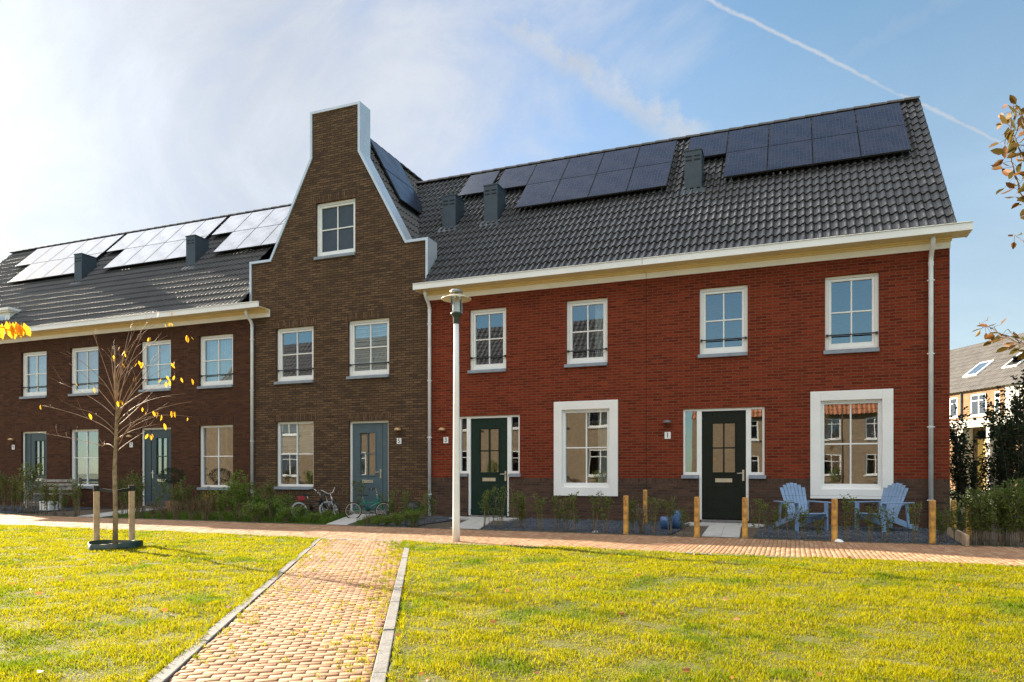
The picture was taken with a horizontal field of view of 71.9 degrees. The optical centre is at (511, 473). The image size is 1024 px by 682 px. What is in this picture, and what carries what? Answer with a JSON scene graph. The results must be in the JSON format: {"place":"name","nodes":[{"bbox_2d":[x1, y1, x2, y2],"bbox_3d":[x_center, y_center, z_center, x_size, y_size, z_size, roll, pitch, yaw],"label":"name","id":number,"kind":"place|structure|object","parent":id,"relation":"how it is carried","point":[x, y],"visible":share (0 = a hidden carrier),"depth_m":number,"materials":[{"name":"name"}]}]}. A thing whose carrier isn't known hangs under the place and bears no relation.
{"place":"outdoors","nodes":[
{"label":"outdoors","id":0,"kind":"place"},
{"bbox_2d":[0,235,123,504],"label":"brick house","id":1,"kind":"structure","parent":0,"point":[26,275],"depth_m":25.18,"materials":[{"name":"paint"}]},
{"bbox_2d":[0,217,226,508],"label":"brick house","id":2,"kind":"structure","parent":0,"point":[63,314],"depth_m":22.31,"materials":[{"name":"brick"}]},
{"bbox_2d":[19,351,46,398],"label":"window","id":3,"kind":"structure","parent":2,"relation":"in","point":[38,374],"depth_m":22.72,"materials":[{"name":"glass"}]},
{"bbox_2d":[25,433,46,501],"bbox_3d":[-15.192,-0.157,22.562,1.076,2.235,0.120,0,0,22],"label":"door","id":4,"kind":"structure","parent":2,"relation":"in","point":[31,439],"depth_m":22.60,"materials":[{"name":"paint"}]},
{"bbox_2d":[68,346,97,395],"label":"window","id":5,"kind":"structure","parent":2,"relation":"in","point":[88,355],"depth_m":21.89,"materials":[{"name":"glass"}]},
{"bbox_2d":[68,429,97,488],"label":"window","id":6,"kind":"structure","parent":2,"relation":"in","point":[87,466],"depth_m":21.90,"materials":[{"name":"white paint"}]},
{"bbox_2d":[0,527,311,681],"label":"lawn","id":7,"kind":"structure","parent":0,"point":[100,672],"depth_m":5.36,"materials":[{"name":"green plant"}]},
{"bbox_2d":[0,321,30,338],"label":"tree","id":8,"kind":"object","parent":7,"relation":"on","point":[13,329],"visible":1,"depth_m":2.75,"materials":[{"name":"yellow plant"}]},
{"bbox_2d":[93,485,112,539],"bbox_3d":[-5.785,0.667,10.071,0.531,0.985,0.087,0,0,27],"label":"stake","id":9,"kind":"object","parent":7,"relation":"on","point":[97,489],"visible":0.84,"depth_m":10.14,"materials":[{"name":"brown wood"}]},
{"bbox_2d":[88,540,142,550],"bbox_3d":[-5.571,1.019,9.900,0.682,0.142,0.675,0,0,22],"label":"root guard","id":10,"kind":"object","parent":7,"relation":"on","point":[96,545],"visible":0.79,"depth_m":9.75,"materials":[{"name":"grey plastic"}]},
{"bbox_2d":[40,311,193,543],"bbox_3d":[-5.553,-0.610,9.926,2.445,3.441,1.067,0,0,5],"label":"young tree","id":11,"kind":"object","parent":7,"relation":"on","point":[115,495],"visible":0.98,"depth_m":9.90,"materials":[{"name":"brown plant"}]},
{"bbox_2d":[117,485,134,539],"bbox_3d":[-5.589,0.667,10.156,0.087,0.985,0.482,0,0,5],"label":"stake","id":12,"kind":"object","parent":7,"relation":"on","point":[131,489],"visible":0.82,"depth_m":10.32,"materials":[{"name":"brown wood"}]},
{"bbox_2d":[3,524,1021,681],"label":"weeds","id":13,"kind":"object","parent":7,"relation":"on","point":[252,589],"visible":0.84,"depth_m":5.49,"materials":[{"name":"green plant"}]},
{"bbox_2d":[169,539,403,681],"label":"path","id":14,"kind":"structure","parent":0,"point":[307,654],"depth_m":4.78,"materials":[{"name":"brick"}]},
{"bbox_2d":[0,515,1023,565],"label":"pavement","id":15,"kind":"structure","parent":0,"point":[945,553],"depth_m":10.98,"materials":[{"name":"brick"}]},
{"bbox_2d":[441,288,470,541],"bbox_3d":[-0.854,-0.883,10.832,0.460,3.886,0.460,0,0,22],"label":"street lamp","id":16,"kind":"object","parent":15,"relation":"on","point":[456,302],"visible":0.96,"depth_m":10.79,"materials":[{"name":"metal"}]},
{"bbox_2d":[0,0,1023,349],"label":"sky","id":17,"kind":"structure","parent":0,"point":[117,116],"materials":[{"name":"blue"}]},
{"bbox_2d":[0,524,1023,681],"bbox_3d":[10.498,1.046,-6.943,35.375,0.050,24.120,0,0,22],"label":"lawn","id":18,"kind":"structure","parent":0,"point":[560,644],"depth_m":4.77,"materials":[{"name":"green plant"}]},
{"bbox_2d":[10,537,1012,681],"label":"fallen leaves","id":19,"kind":"object","parent":18,"relation":"on","point":[686,669],"visible":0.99,"depth_m":5.43,"materials":[{"name":"yellow plant"}]},
{"bbox_2d":[5,506,1023,546],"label":"garden soil","id":20,"kind":"structure","parent":0,"point":[689,531],"depth_m":14.09,"materials":[{"name":"brown soil"}]},
{"bbox_2d":[18,462,44,513],"bbox_3d":[-12.592,0.390,18.502,0.532,1.468,0.554,0,0,10],"label":"shrub","id":21,"kind":"object","parent":20,"relation":"on","point":[39,465],"visible":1,"depth_m":18.50,"materials":[{"name":"green plant"}]},
{"bbox_2d":[29,467,46,513],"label":"shrub","id":22,"kind":"object","parent":20,"relation":"on","point":[36,473],"visible":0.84,"depth_m":18.55,"materials":[{"name":"green plant"}]},
{"bbox_2d":[37,481,54,513],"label":"shrub","id":23,"kind":"object","parent":20,"relation":"on","point":[44,489],"visible":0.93,"depth_m":18.23,"materials":[{"name":"green plant"}]},
{"bbox_2d":[47,481,63,515],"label":"shrub","id":24,"kind":"object","parent":20,"relation":"on","point":[54,499],"visible":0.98,"depth_m":17.73,"materials":[{"name":"green plant"}]},
{"bbox_2d":[66,477,84,516],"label":"shrub","id":25,"kind":"object","parent":20,"relation":"on","point":[78,488],"visible":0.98,"depth_m":17.12,"materials":[{"name":"green plant"}]},
{"bbox_2d":[158,467,185,510],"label":"topiary","id":26,"kind":"object","parent":20,"relation":"on","point":[171,480],"visible":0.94,"depth_m":19.25,"materials":[{"name":"plant"}]},
{"bbox_2d":[108,203,291,511],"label":"brick house","id":27,"kind":"structure","parent":20,"relation":"on","point":[200,290],"depth_m":20.29,"materials":[{"name":"brick"}]},
{"bbox_2d":[138,340,170,391],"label":"window","id":28,"kind":"structure","parent":27,"relation":"in","point":[165,356],"depth_m":20.79,"materials":[{"name":"glass"}]},
{"bbox_2d":[144,429,170,505],"bbox_3d":[-10.354,-0.157,20.655,1.076,2.235,0.120,0,0,22],"label":"door","id":29,"kind":"structure","parent":27,"relation":"in","point":[151,456],"depth_m":20.72,"materials":[{"name":"paint"}]},
{"bbox_2d":[197,334,232,388],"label":"window","id":30,"kind":"structure","parent":27,"relation":"in","point":[219,361],"depth_m":19.97,"materials":[{"name":"white paint"}]},
{"bbox_2d":[197,425,232,489],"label":"window","id":31,"kind":"structure","parent":27,"relation":"in","point":[216,456],"depth_m":20.03,"materials":[{"name":"clear glass"}]},
{"bbox_2d":[195,496,214,519],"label":"shrub","id":32,"kind":"object","parent":20,"relation":"on","point":[206,512],"visible":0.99,"depth_m":15.76,"materials":[{"name":"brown plant"}]},
{"bbox_2d":[214,488,228,520],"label":"shrub","id":33,"kind":"object","parent":20,"relation":"on","point":[220,508],"visible":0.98,"depth_m":15.57,"materials":[{"name":"green plant"}]},
{"bbox_2d":[226,469,250,520],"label":"shrub","id":34,"kind":"object","parent":20,"relation":"on","point":[241,498],"visible":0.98,"depth_m":15.56,"materials":[{"name":"green plant"}]},
{"bbox_2d":[239,500,268,521],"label":"shrub","id":35,"kind":"object","parent":20,"relation":"on","point":[254,511],"visible":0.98,"depth_m":15.02,"materials":[{"name":"green plant"}]},
{"bbox_2d":[261,479,276,518],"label":"shrub","id":36,"kind":"object","parent":20,"relation":"on","point":[268,492],"visible":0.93,"depth_m":15.54,"materials":[{"name":"green plant"}]},
{"bbox_2d":[275,505,302,522],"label":"shrub","id":37,"kind":"object","parent":20,"relation":"on","point":[288,514],"visible":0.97,"depth_m":14.94,"materials":[{"name":"green plant"}]},
{"bbox_2d":[291,487,334,517],"bbox_3d":[-4.662,0.690,16.490,0.510,0.740,1.030,0,0,24],"label":"bicycle","id":38,"kind":"object","parent":20,"relation":"on","point":[302,498],"visible":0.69,"depth_m":16.45,"materials":[{"name":"metal"}]},
{"bbox_2d":[249,101,437,516],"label":"brick house","id":39,"kind":"structure","parent":20,"relation":"on","point":[343,263],"depth_m":18.27,"materials":[{"name":"brick"}]},
{"bbox_2d":[274,326,312,384],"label":"window","id":40,"kind":"structure","parent":39,"relation":"in","point":[297,379],"depth_m":18.89,"materials":[{"name":"white paint"}]},
{"bbox_2d":[274,421,312,489],"bbox_3d":[-5.764,-0.470,18.822,1.250,1.810,0.235,0,0,22],"label":"window","id":41,"kind":"structure","parent":39,"relation":"in","point":[290,439],"depth_m":18.91,"materials":[{"name":"white paint"}]},
{"bbox_2d":[314,198,354,259],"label":"window","id":42,"kind":"structure","parent":39,"relation":"in","point":[321,255],"depth_m":18.39,"materials":[{"name":"white paint"}]},
{"bbox_2d":[346,318,388,379],"bbox_3d":[-3.633,-3.157,17.985,1.250,1.505,0.240,0,0,22],"label":"window","id":43,"kind":"structure","parent":39,"relation":"in","point":[358,370],"depth_m":18.05,"materials":[{"name":"clear glass"}]},
{"bbox_2d":[353,423,387,509],"bbox_3d":[-3.608,-0.167,17.996,1.061,2.215,0.120,0,0,22],"label":"door","id":44,"kind":"structure","parent":39,"relation":"in","point":[379,481],"depth_m":17.97,"materials":[{"name":"blue paint"}]},
{"bbox_2d":[326,514,376,524],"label":"garden path","id":45,"kind":"structure","parent":20,"relation":"on","point":[346,520],"depth_m":15.34,"materials":[{"name":"grey concrete"}]},
{"bbox_2d":[344,488,390,517],"bbox_3d":[-3.283,0.702,16.194,1.042,0.716,0.519,0,0,22],"label":"bicycle","id":46,"kind":"object","parent":45,"relation":"on","point":[366,507],"visible":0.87,"depth_m":16.15,"materials":[{"name":"teal metal"}]},
{"bbox_2d":[400,507,426,526],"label":"shrub","id":47,"kind":"object","parent":20,"relation":"on","point":[412,516],"visible":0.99,"depth_m":13.89,"materials":[{"name":"green plant"}]},
{"bbox_2d":[449,516,518,528],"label":"garden path","id":48,"kind":"structure","parent":20,"relation":"on","point":[474,522],"depth_m":15.02,"materials":[{"name":"grey concrete"}]},
{"bbox_2d":[0,505,969,544],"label":"gravel","id":49,"kind":"structure","parent":20,"relation":"on","point":[635,528],"depth_m":12.91,"materials":[{"name":"grey gravel"}]},
{"bbox_2d":[0,470,12,510],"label":"shrub","id":50,"kind":"object","parent":49,"relation":"on","point":[3,492],"visible":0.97,"depth_m":19.52,"materials":[{"name":"green plant"}]},
{"bbox_2d":[8,474,23,510],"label":"shrub","id":51,"kind":"object","parent":49,"relation":"on","point":[13,495],"visible":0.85,"depth_m":19.51,"materials":[{"name":"green plant"}]},
{"bbox_2d":[14,473,30,512],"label":"shrub","id":52,"kind":"object","parent":49,"relation":"on","point":[21,494],"visible":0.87,"depth_m":18.88,"materials":[{"name":"green plant"}]},
{"bbox_2d":[26,478,77,508],"bbox_3d":[-13.770,0.598,21.105,1.510,0.900,0.590,0,0,22],"label":"bench","id":53,"kind":"object","parent":49,"relation":"on","point":[60,485],"visible":0.44,"depth_m":21.15,"materials":[{"name":"grey wood"}]},
{"bbox_2d":[589,491,605,532],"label":"shrub","id":54,"kind":"object","parent":49,"relation":"on","point":[594,502],"visible":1,"depth_m":12.39,"materials":[{"name":"green plant"}]},
{"bbox_2d":[632,501,652,534],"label":"shrub","id":55,"kind":"object","parent":49,"relation":"on","point":[640,517],"visible":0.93,"depth_m":12.17,"materials":[{"name":"green plant"}]},
{"bbox_2d":[647,496,661,534],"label":"shrub","id":56,"kind":"object","parent":49,"relation":"on","point":[656,509],"visible":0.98,"depth_m":11.98,"materials":[{"name":"green plant"}]},
{"bbox_2d":[660,495,679,534],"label":"shrub","id":57,"kind":"object","parent":49,"relation":"on","point":[669,507],"visible":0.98,"depth_m":11.98,"materials":[{"name":"green plant"}]},
{"bbox_2d":[773,483,830,530],"bbox_3d":[5.365,0.620,13.169,0.809,0.879,0.982,0,0,-8],"label":"garden chair","id":58,"kind":"object","parent":49,"relation":"on","point":[799,503],"visible":0.78,"depth_m":13.29,"materials":[{"name":"blue paint"}]},
{"bbox_2d":[850,483,916,532],"bbox_3d":[6.829,0.620,12.904,0.982,0.879,0.809,0,0,-22],"label":"garden chair","id":59,"kind":"object","parent":49,"relation":"on","point":[895,503],"visible":0.65,"depth_m":12.88,"materials":[{"name":"blue paint"}]},
{"bbox_2d":[876,505,894,541],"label":"shrub","id":60,"kind":"object","parent":49,"relation":"on","point":[887,522],"visible":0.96,"depth_m":10.73,"materials":[{"name":"green plant"}]},
{"bbox_2d":[936,506,951,542],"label":"shrub","id":61,"kind":"object","parent":49,"relation":"on","point":[939,518],"visible":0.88,"depth_m":10.62,"materials":[{"name":"green plant"}]},
{"bbox_2d":[491,485,507,528],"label":"shrub","id":62,"kind":"object","parent":20,"relation":"on","point":[503,508],"visible":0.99,"depth_m":13.32,"materials":[{"name":"green plant"}]},
{"bbox_2d":[0,509,1019,546],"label":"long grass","id":63,"kind":"structure","parent":20,"relation":"on","point":[299,519],"depth_m":15.83,"materials":[{"name":"green plant"}]},
{"bbox_2d":[506,489,525,528],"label":"shrub","id":64,"kind":"object","parent":20,"relation":"on","point":[518,507],"visible":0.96,"depth_m":13.32,"materials":[{"name":"green plant"}]},
{"bbox_2d":[529,493,546,530],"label":"shrub","id":65,"kind":"object","parent":20,"relation":"on","point":[542,503],"visible":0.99,"depth_m":12.67,"materials":[{"name":"green plant"}]},
{"bbox_2d":[412,138,676,520],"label":"brick house","id":66,"kind":"structure","parent":20,"relation":"on","point":[539,264],"depth_m":16.64,"materials":[{"name":"brick"}]},
{"bbox_2d":[467,307,505,373],"bbox_3d":[-0.574,-3.137,16.760,0.980,1.525,0.205,0,0,22],"label":"window","id":67,"kind":"structure","parent":66,"relation":"in","point":[501,367],"depth_m":16.80,"materials":[{"name":"white paint"}]},
{"bbox_2d":[471,418,506,514],"bbox_3d":[-0.545,-0.159,16.752,0.942,2.279,0.120,0,0,22],"label":"door","id":68,"kind":"structure","parent":66,"relation":"in","point":[480,481],"depth_m":16.77,"materials":[{"name":"green paint"}]},
{"bbox_2d":[564,298,606,367],"bbox_3d":[1.697,-3.147,15.935,0.990,1.525,0.335,0,0,22],"label":"window","id":69,"kind":"structure","parent":66,"relation":"in","point":[600,359],"depth_m":15.96,"materials":[{"name":"white paint"}]},
{"bbox_2d":[554,399,617,495],"bbox_3d":[1.687,-0.555,15.925,1.480,2.130,0.280,0,0,22],"label":"window","id":70,"kind":"structure","parent":66,"relation":"in","point":[607,410],"depth_m":15.90,"materials":[{"name":"white paint"}]},
{"bbox_2d":[559,491,578,531],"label":"shrub","id":71,"kind":"object","parent":20,"relation":"on","point":[565,512],"visible":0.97,"depth_m":12.50,"materials":[{"name":"green plant"}]},
{"bbox_2d":[623,495,628,533],"bbox_3d":[1.945,0.770,12.060,0.092,0.780,0.092,0,0,22],"label":"bollard","id":72,"kind":"object","parent":20,"relation":"on","point":[625,514],"visible":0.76,"depth_m":12.03,"materials":[{"name":"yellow wood"}]},
{"bbox_2d":[629,493,928,536],"bbox_3d":[4.050,0.646,11.169,4.568,0.615,0.181,0,0,21],"label":"wire fence","id":73,"kind":"object","parent":72,"relation":"attached to","point":[817,495],"visible":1,"depth_m":10.78,"materials":[{"name":"metal"}]},
{"bbox_2d":[686,522,764,537],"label":"garden path","id":74,"kind":"structure","parent":20,"relation":"on","point":[723,530],"depth_m":13.12,"materials":[{"name":"grey concrete"}]},
{"bbox_2d":[742,497,747,537],"bbox_3d":[3.746,0.775,11.358,0.092,0.771,0.092,0,0,22],"label":"bollard","id":75,"kind":"object","parent":20,"relation":"on","point":[744,517],"visible":0.74,"depth_m":11.32,"materials":[{"name":"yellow wood"}]},
{"bbox_2d":[840,494,856,540],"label":"shrub","id":76,"kind":"object","parent":20,"relation":"on","point":[848,515],"visible":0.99,"depth_m":10.87,"materials":[{"name":"green plant"}]},
{"bbox_2d":[863,506,879,541],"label":"shrub","id":77,"kind":"object","parent":20,"relation":"on","point":[869,520],"visible":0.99,"depth_m":10.74,"materials":[{"name":"green plant"}]},
{"bbox_2d":[906,500,921,542],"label":"shrub","id":78,"kind":"object","parent":20,"relation":"on","point":[915,528],"visible":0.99,"depth_m":10.53,"materials":[{"name":"green plant"}]},
{"bbox_2d":[929,500,935,543],"bbox_3d":[6.218,0.778,10.445,0.092,0.764,0.092,0,0,22],"label":"bollard","id":79,"kind":"object","parent":20,"relation":"on","point":[932,521],"visible":0.74,"depth_m":10.41,"materials":[{"name":"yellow wood"}]},
{"bbox_2d":[944,498,967,539],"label":"shrub","id":80,"kind":"object","parent":20,"relation":"on","point":[957,522],"visible":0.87,"depth_m":11.01,"materials":[{"name":"green plant"}]},
{"bbox_2d":[947,527,968,546],"bbox_3d":[6.908,0.960,10.959,0.040,0.160,2.135,0,0,26],"label":"timber edging","id":81,"kind":"object","parent":20,"relation":"on","point":[962,537],"visible":0.86,"depth_m":10.59,"materials":[{"name":"brown wood"}]},
{"bbox_2d":[950,440,969,517],"bbox_3d":[9.122,0.147,14.517,0.514,1.869,0.558,0,0,22],"label":"shrub","id":82,"kind":"object","parent":20,"relation":"on","point":[955,493],"visible":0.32,"depth_m":14.47,"materials":[{"name":"green plant"}]},
{"bbox_2d":[950,403,994,526],"bbox_3d":[8.883,-0.171,13.915,0.955,2.523,0.716,0,0,22],"label":"shrub","id":83,"kind":"object","parent":20,"relation":"on","point":[955,445],"visible":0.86,"depth_m":13.85,"materials":[{"name":"green plant"}]},
{"bbox_2d":[960,495,986,544],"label":"shrub","id":84,"kind":"object","parent":20,"relation":"on","point":[973,537],"visible":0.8,"depth_m":10.46,"materials":[{"name":"green plant"}]},
{"bbox_2d":[963,487,999,545],"bbox_3d":[6.901,0.645,10.378,0.442,0.884,0.356,0,0,10],"label":"shrub","id":85,"kind":"object","parent":20,"relation":"on","point":[981,529],"visible":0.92,"depth_m":10.34,"materials":[{"name":"green plant"}]},
{"bbox_2d":[971,430,1001,502],"bbox_3d":[9.957,0.068,14.741,0.558,2.030,0.605,0,0,-22],"label":"shrub","id":86,"kind":"object","parent":20,"relation":"on","point":[986,471],"visible":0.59,"depth_m":14.73,"materials":[{"name":"green plant"}]},
{"bbox_2d":[976,488,1019,545],"bbox_3d":[7.014,0.651,10.277,0.529,0.869,0.417,0,0,-8],"label":"shrub","id":87,"kind":"object","parent":20,"relation":"on","point":[1002,522],"visible":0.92,"depth_m":10.23,"materials":[{"name":"green plant"}]},
{"bbox_2d":[980,388,1021,505],"bbox_3d":[9.593,-0.294,13.711,0.787,2.776,1.051,0,0,-6],"label":"shrub","id":88,"kind":"object","parent":20,"relation":"on","point":[999,457],"visible":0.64,"depth_m":13.74,"materials":[{"name":"green plant"}]},
{"bbox_2d":[987,478,1014,541],"bbox_3d":[7.579,0.579,10.933,0.385,1.023,0.482,0,0,37],"label":"shrub","id":89,"kind":"object","parent":20,"relation":"on","point":[1008,483],"visible":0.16,"depth_m":10.93,"materials":[{"name":"green plant"}]},
{"bbox_2d":[985,369,1023,530],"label":"shrub","id":90,"kind":"object","parent":20,"relation":"on","point":[1019,471],"visible":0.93,"depth_m":12.99,"materials":[{"name":"green plant"}]},
{"bbox_2d":[991,482,1023,545],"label":"shrub","id":91,"kind":"object","parent":20,"relation":"on","point":[1001,517],"visible":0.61,"depth_m":10.21,"materials":[{"name":"green plant"}]},
{"bbox_2d":[998,488,1023,546],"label":"shrub","id":92,"kind":"object","parent":20,"relation":"on","point":[1011,509],"visible":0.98,"depth_m":10.08,"materials":[{"name":"green plant"}]},
{"bbox_2d":[1012,481,1023,546],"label":"shrub","id":93,"kind":"object","parent":20,"relation":"on","point":[1019,504],"visible":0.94,"depth_m":10.03,"materials":[{"name":"green plant"}]},
{"bbox_2d":[642,96,973,529],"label":"brick house","id":94,"kind":"structure","parent":0,"point":[797,269],"depth_m":14.60,"materials":[{"name":"brick"}]},
{"bbox_2d":[698,285,747,357],"bbox_3d":[4.413,-3.162,14.795,1.000,1.475,0.205,0,0,22],"label":"window","id":95,"kind":"structure","parent":94,"relation":"in","point":[742,350],"depth_m":14.81,"materials":[{"name":"white paint"}]},
{"bbox_2d":[702,411,745,518],"bbox_3d":[4.432,-0.169,14.790,0.882,2.259,0.120,0,0,22],"label":"door","id":96,"kind":"structure","parent":94,"relation":"in","point":[723,492],"depth_m":14.80,"materials":[{"name":"paint"}]},
{"bbox_2d":[823,273,879,354],"bbox_3d":[6.669,-3.137,13.906,0.990,1.565,0.205,0,0,22],"label":"window","id":97,"kind":"structure","parent":94,"relation":"in","point":[850,347],"depth_m":13.91,"materials":[{"name":"white paint"}]},
{"bbox_2d":[810,389,892,498],"bbox_3d":[6.664,-0.560,13.894,1.470,2.130,0.150,0,0,22],"label":"window","id":98,"kind":"structure","parent":94,"relation":"in","point":[884,397],"depth_m":13.85,"materials":[{"name":"white paint"}]},
{"bbox_2d":[950,489,1014,504],"bbox_3d":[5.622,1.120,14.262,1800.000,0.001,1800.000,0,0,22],"label":"ground","id":99,"kind":"structure","parent":0,"point":[967,497],"depth_m":34.65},
{"bbox_2d":[148,538,409,681],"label":"kerb","id":100,"kind":"structure","parent":99,"relation":"on","point":[179,662],"depth_m":4.65,"materials":[{"name":"concrete"}]},
{"bbox_2d":[0,514,1023,547],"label":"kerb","id":101,"kind":"structure","parent":99,"relation":"on","point":[554,532],"depth_m":12.32,"materials":[{"name":"grey concrete"}]},
{"bbox_2d":[92,528,1021,566],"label":"kerb","id":102,"kind":"structure","parent":99,"relation":"on","point":[508,545],"depth_m":10.49,"materials":[{"name":"concrete"}]},
{"bbox_2d":[694,497,699,537],"bbox_3d":[3.003,0.771,11.469,0.092,0.778,0.092,0,0,22],"label":"bollard","id":103,"kind":"object","parent":99,"relation":"on","point":[696,517],"visible":0.76,"depth_m":11.43,"materials":[{"name":"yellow wood"}]},
{"bbox_2d":[831,499,837,540],"bbox_3d":[4.947,0.775,10.832,0.092,0.769,0.092,0,0,22],"label":"bollard","id":104,"kind":"object","parent":99,"relation":"on","point":[834,519],"visible":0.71,"depth_m":10.80,"materials":[{"name":"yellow wood"}]},
{"bbox_2d":[950,333,1023,489],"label":"brick house","id":105,"kind":"structure","parent":99,"relation":"on","point":[978,371],"depth_m":47.48,"materials":[{"name":"tile"}]},
{"bbox_2d":[962,360,993,377],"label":"roof window","id":106,"kind":"structure","parent":105,"relation":"in","point":[981,366],"depth_m":48.86,"materials":[{"name":"white paint"}]},
{"bbox_2d":[972,95,1023,359],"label":"tree","id":107,"kind":"object","parent":99,"relation":"on","point":[1013,145],"visible":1,"depth_m":3.68,"materials":[{"name":"brown plant"}]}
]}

